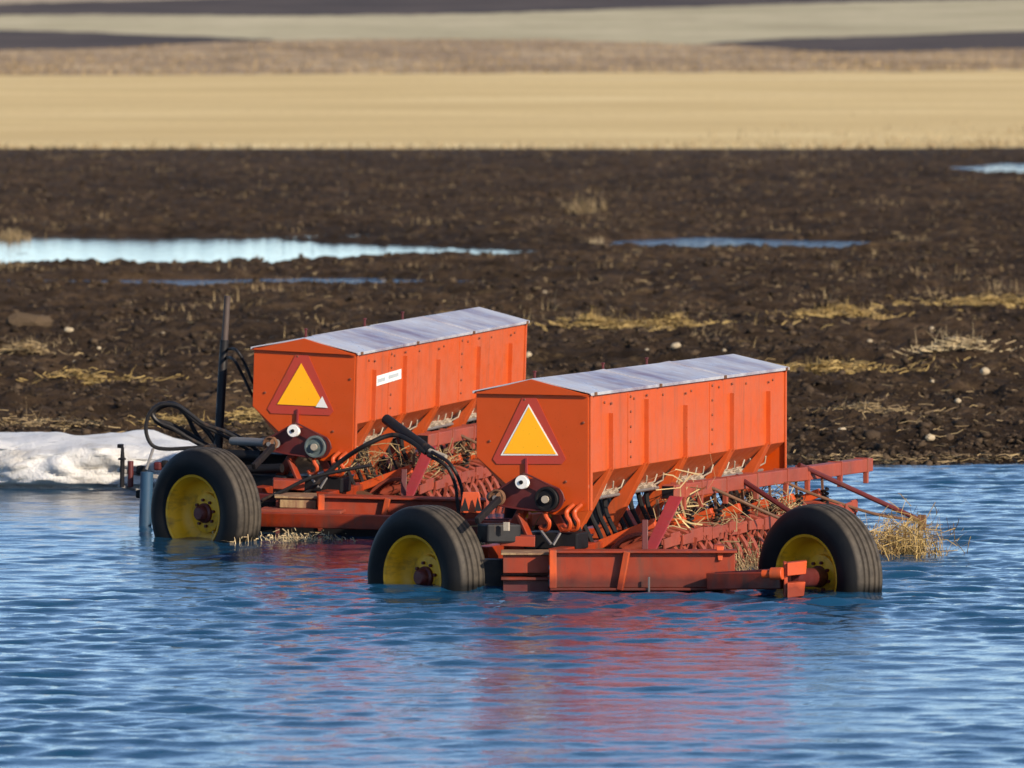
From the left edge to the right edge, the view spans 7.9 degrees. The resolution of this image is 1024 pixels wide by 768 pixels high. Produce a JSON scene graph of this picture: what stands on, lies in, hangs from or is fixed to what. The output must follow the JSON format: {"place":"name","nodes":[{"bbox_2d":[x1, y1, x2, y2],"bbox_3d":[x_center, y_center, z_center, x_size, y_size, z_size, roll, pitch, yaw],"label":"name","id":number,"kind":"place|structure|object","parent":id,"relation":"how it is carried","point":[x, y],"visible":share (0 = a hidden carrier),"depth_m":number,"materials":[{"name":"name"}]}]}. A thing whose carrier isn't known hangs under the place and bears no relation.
{"place":"outdoors","nodes":[
{"label":"outdoors","id":0,"kind":"place"},
{"bbox_2d":[0,0,125,3],"bbox_3d":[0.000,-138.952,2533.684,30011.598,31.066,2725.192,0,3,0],"label":"farthest hill","id":1,"kind":"structure","parent":0,"point":[16,1],"depth_m":1254.37,"materials":[{"name":"grey"}]},
{"bbox_2d":[0,30,274,49],"bbox_3d":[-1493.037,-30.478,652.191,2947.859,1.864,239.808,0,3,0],"label":"bare soil strip","id":2,"kind":"object","parent":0,"point":[20,40],"visible":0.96,"depth_m":635.16,"materials":[{"name":"soil"}]},
{"bbox_2d":[0,0,943,15],"bbox_3d":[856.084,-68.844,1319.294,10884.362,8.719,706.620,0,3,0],"label":"ploughed hill","id":3,"kind":"structure","parent":0,"point":[276,7],"depth_m":1129.98,"materials":[{"name":"soil"}]},
{"bbox_2d":[0,463,1023,767],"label":"flood water","id":4,"kind":"structure","parent":0,"point":[126,641],"depth_m":38.39,"materials":[{"name":"blue liquid"}]},
{"bbox_2d":[211,528,364,544],"bbox_3d":[-1.393,0.975,47.278,1.070,0.107,0.739,0,3,0],"label":"dry weed clump","id":5,"kind":"object","parent":4,"relation":"on","point":[298,538],"visible":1,"depth_m":47.27,"materials":[{"name":"beige plant"}]},
{"bbox_2d":[367,354,925,597],"bbox_3d":[1.415,0.672,45.296,3.095,1.597,5.414,1,3,21],"label":"seed drill","id":6,"kind":"object","parent":4,"relation":"in","point":[576,446],"visible":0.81,"depth_m":43.69,"materials":[{"name":"orange paint"}]},
{"bbox_2d":[641,455,714,542],"bbox_3d":[1.059,0.704,44.397,0.382,0.532,0.796,1,3,21],"label":"straw wisp","id":7,"kind":"object","parent":6,"relation":"on","point":[697,491],"visible":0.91,"depth_m":44.33,"materials":[{"name":"beige plant"}]},
{"bbox_2d":[621,481,830,549],"bbox_3d":[1.422,0.815,45.808,0.808,0.604,3.247,1,3,21],"label":"caught straw","id":8,"kind":"object","parent":6,"relation":"on","point":[781,500],"visible":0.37,"depth_m":45.51,"materials":[{"name":"beige plant"}]},
{"bbox_2d":[722,539,761,570],"bbox_3d":[1.441,1.051,44.595,1.447,0.274,1.847,0,3,0],"label":"dry weed clump","id":9,"kind":"object","parent":4,"relation":"in","point":[748,562],"visible":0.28,"depth_m":44.57,"materials":[{"name":"plant"}]},
{"bbox_2d":[859,493,1010,560],"bbox_3d":[2.554,0.919,46.129,1.420,0.453,1.477,0,3,0],"label":"dry weed clump","id":10,"kind":"object","parent":4,"relation":"in","point":[897,544],"visible":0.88,"depth_m":45.92,"materials":[{"name":"plant"}]},
{"bbox_2d":[0,145,1023,473],"bbox_3d":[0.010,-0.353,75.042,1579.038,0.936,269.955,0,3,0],"label":"ploughed field","id":11,"kind":"structure","parent":0,"point":[896,331],"depth_m":95.00,"materials":[{"name":"brown soil"}]},
{"bbox_2d":[0,227,45,240],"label":"dry grass tuft","id":12,"kind":"object","parent":11,"relation":"on","point":[9,236],"visible":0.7,"depth_m":111.49,"materials":[{"name":"plant"}]},
{"bbox_2d":[5,312,52,327],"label":"mud lump","id":13,"kind":"object","parent":11,"relation":"on","point":[18,319],"visible":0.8,"depth_m":75.91,"materials":[{"name":"brown soil"}]},
{"bbox_2d":[0,258,74,272],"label":"dry grass tuft","id":14,"kind":"object","parent":11,"relation":"on","point":[4,265],"visible":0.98,"depth_m":94.42,"materials":[{"name":"plant"}]},
{"bbox_2d":[0,332,96,355],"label":"straw heap","id":15,"kind":"object","parent":11,"relation":"on","point":[26,347],"visible":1,"depth_m":69.33,"materials":[{"name":"beige plant"}]},
{"bbox_2d":[64,327,73,331],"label":"fieldstone","id":16,"kind":"object","parent":11,"relation":"on","point":[68,329],"visible":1,"depth_m":73.92,"materials":[{"name":"beige stone"}]},
{"bbox_2d":[0,430,196,488],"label":"snow bank","id":17,"kind":"structure","parent":11,"relation":"on","point":[45,460],"depth_m":52.81,"materials":[{"name":"white snow"}]},
{"bbox_2d":[0,401,209,432],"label":"straw heap","id":18,"kind":"object","parent":11,"relation":"on","point":[37,422],"visible":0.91,"depth_m":58.16,"materials":[{"name":"beige plant"}]},
{"bbox_2d":[1,366,234,385],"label":"straw heap","id":19,"kind":"object","parent":11,"relation":"on","point":[89,379],"visible":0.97,"depth_m":64.18,"materials":[{"name":"beige plant"}]},
{"bbox_2d":[79,409,254,427],"bbox_3d":[-2.603,0.294,58.646,1.721,0.239,1.417,0,3,0],"label":"straw heap","id":20,"kind":"object","parent":11,"relation":"on","point":[173,418],"visible":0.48,"depth_m":58.73,"materials":[{"name":"beige plant"}]},
{"bbox_2d":[190,406,263,425],"bbox_3d":[-2.162,0.264,59.279,0.973,0.191,1.485,1,3,28],"label":"straw heap","id":21,"kind":"object","parent":11,"relation":"on","point":[240,414],"visible":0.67,"depth_m":59.22,"materials":[{"name":"beige plant"}]},
{"bbox_2d":[7,278,481,285],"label":"puddle","id":22,"kind":"object","parent":11,"relation":"on","point":[201,282],"visible":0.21,"depth_m":92.78,"materials":[{"name":"blue liquid"}]},
{"bbox_2d":[0,236,613,263],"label":"puddle","id":23,"kind":"object","parent":11,"relation":"on","point":[140,249],"visible":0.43,"depth_m":106.08,"materials":[{"name":"liquid"}]},
{"bbox_2d":[117,296,610,542],"bbox_3d":[-0.444,0.284,49.950,3.455,1.761,6.150,3,5,18],"label":"seed drill","id":24,"kind":"object","parent":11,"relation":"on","point":[328,401],"visible":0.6,"depth_m":48.62,"materials":[{"name":"metal"}]},
{"bbox_2d":[338,430,490,491],"bbox_3d":[-0.354,0.532,50.270,0.848,0.571,3.718,3,5,18],"label":"caught straw","id":25,"kind":"object","parent":24,"relation":"on","point":[411,459],"visible":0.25,"depth_m":49.17,"materials":[{"name":"beige plant"}]},
{"bbox_2d":[170,234,598,241],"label":"puddle","id":26,"kind":"object","parent":11,"relation":"on","point":[221,239],"visible":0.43,"depth_m":111.32,"materials":[{"name":"liquid"}]},
{"bbox_2d":[0,145,1023,356],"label":"sparse weeds","id":27,"kind":"object","parent":11,"relation":"on","point":[529,317],"visible":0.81,"depth_m":94.12,"materials":[{"name":"plant"}]},
{"bbox_2d":[1,149,1023,460],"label":"straw litter","id":28,"kind":"object","parent":11,"relation":"on","point":[611,313],"visible":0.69,"depth_m":80.08,"materials":[{"name":"beige plant"}]},
{"bbox_2d":[551,190,628,214],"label":"dry grass tuft","id":29,"kind":"object","parent":11,"relation":"on","point":[589,208],"visible":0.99,"depth_m":126.32,"materials":[{"name":"plant"}]},
{"bbox_2d":[588,236,603,243],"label":"dry grass tuft","id":30,"kind":"object","parent":11,"relation":"on","point":[600,241],"visible":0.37,"depth_m":108.10,"materials":[{"name":"beige plant"}]},
{"bbox_2d":[536,305,670,331],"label":"straw heap","id":31,"kind":"object","parent":11,"relation":"on","point":[598,321],"visible":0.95,"depth_m":75.72,"materials":[{"name":"beige plant"}]},
{"bbox_2d":[671,342,680,349],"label":"fieldstone","id":32,"kind":"object","parent":11,"relation":"on","point":[675,345],"visible":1,"depth_m":69.48,"materials":[{"name":"beige stone"}]},
{"bbox_2d":[529,305,832,330],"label":"straw heap","id":33,"kind":"object","parent":11,"relation":"on","point":[655,322],"visible":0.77,"depth_m":76.44,"materials":[{"name":"beige plant"}]},
{"bbox_2d":[613,237,868,247],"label":"puddle","id":34,"kind":"object","parent":11,"relation":"on","point":[697,242],"visible":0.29,"depth_m":109.82,"materials":[{"name":"blue liquid"}]},
{"bbox_2d":[766,299,914,319],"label":"straw heap","id":35,"kind":"object","parent":11,"relation":"on","point":[844,308],"visible":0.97,"depth_m":78.70,"materials":[{"name":"beige plant"}]},
{"bbox_2d":[765,355,981,375],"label":"straw heap","id":36,"kind":"object","parent":11,"relation":"on","point":[820,366],"visible":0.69,"depth_m":65.83,"materials":[{"name":"beige plant"}]},
{"bbox_2d":[790,394,990,417],"bbox_3d":[3.002,0.186,59.986,1.772,0.213,1.193,-1,3,-21],"label":"straw heap","id":37,"kind":"object","parent":11,"relation":"on","point":[861,406],"visible":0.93,"depth_m":59.92,"materials":[{"name":"beige plant"}]},
{"bbox_2d":[861,234,931,241],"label":"dry grass tuft","id":38,"kind":"object","parent":11,"relation":"on","point":[905,239],"visible":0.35,"depth_m":110.08,"materials":[{"name":"plant"}]},
{"bbox_2d":[806,451,1023,463],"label":"shoreline straw","id":39,"kind":"object","parent":11,"relation":"on","point":[886,460],"visible":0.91,"depth_m":55.97,"materials":[{"name":"beige plant"}]},
{"bbox_2d":[925,434,934,440],"bbox_3d":[3.245,0.417,57.480,0.083,0.066,0.064,-1,3,-16],"label":"fieldstone","id":40,"kind":"object","parent":11,"relation":"on","point":[930,437],"visible":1,"depth_m":57.46,"materials":[{"name":"beige stone"}]},
{"bbox_2d":[849,329,1021,360],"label":"straw heap","id":41,"kind":"object","parent":11,"relation":"on","point":[954,343],"visible":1,"depth_m":67.00,"materials":[{"name":"beige plant"}]},
{"bbox_2d":[853,291,1023,311],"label":"straw heap","id":42,"kind":"object","parent":11,"relation":"on","point":[1011,303],"visible":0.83,"depth_m":81.33,"materials":[{"name":"beige plant"}]},
{"bbox_2d":[939,163,1023,172],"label":"puddle","id":43,"kind":"object","parent":11,"relation":"on","point":[1018,168],"visible":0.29,"depth_m":172.95,"materials":[{"name":"blue liquid"}]},
{"bbox_2d":[980,367,989,374],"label":"fieldstone","id":44,"kind":"object","parent":11,"relation":"on","point":[984,371],"visible":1,"depth_m":65.53,"materials":[{"name":"beige stone"}]},
{"bbox_2d":[0,70,1023,149],"bbox_3d":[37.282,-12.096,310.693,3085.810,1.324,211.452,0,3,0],"label":"stubble field","id":45,"kind":"structure","parent":0,"point":[635,110],"depth_m":287.31,"materials":[{"name":"beige plant"}]},
{"bbox_2d":[0,0,1023,43],"bbox_3d":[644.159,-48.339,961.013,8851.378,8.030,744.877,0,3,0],"label":"pale field","id":46,"kind":"structure","parent":0,"point":[694,25],"depth_m":851.65,"materials":[{"name":"beige plant"}]},
{"bbox_2d":[0,37,1023,75],"bbox_3d":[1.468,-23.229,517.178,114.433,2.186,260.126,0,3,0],"label":"pasture grass","id":47,"kind":"structure","parent":0,"point":[886,68],"depth_m":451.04,"materials":[{"name":"plant"}]},
{"bbox_2d":[705,31,1023,52],"bbox_3d":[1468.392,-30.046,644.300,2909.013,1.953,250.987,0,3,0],"label":"bare soil strip","id":48,"kind":"object","parent":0,"point":[970,41],"visible":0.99,"depth_m":611.71,"materials":[{"name":"soil"}]}
]}

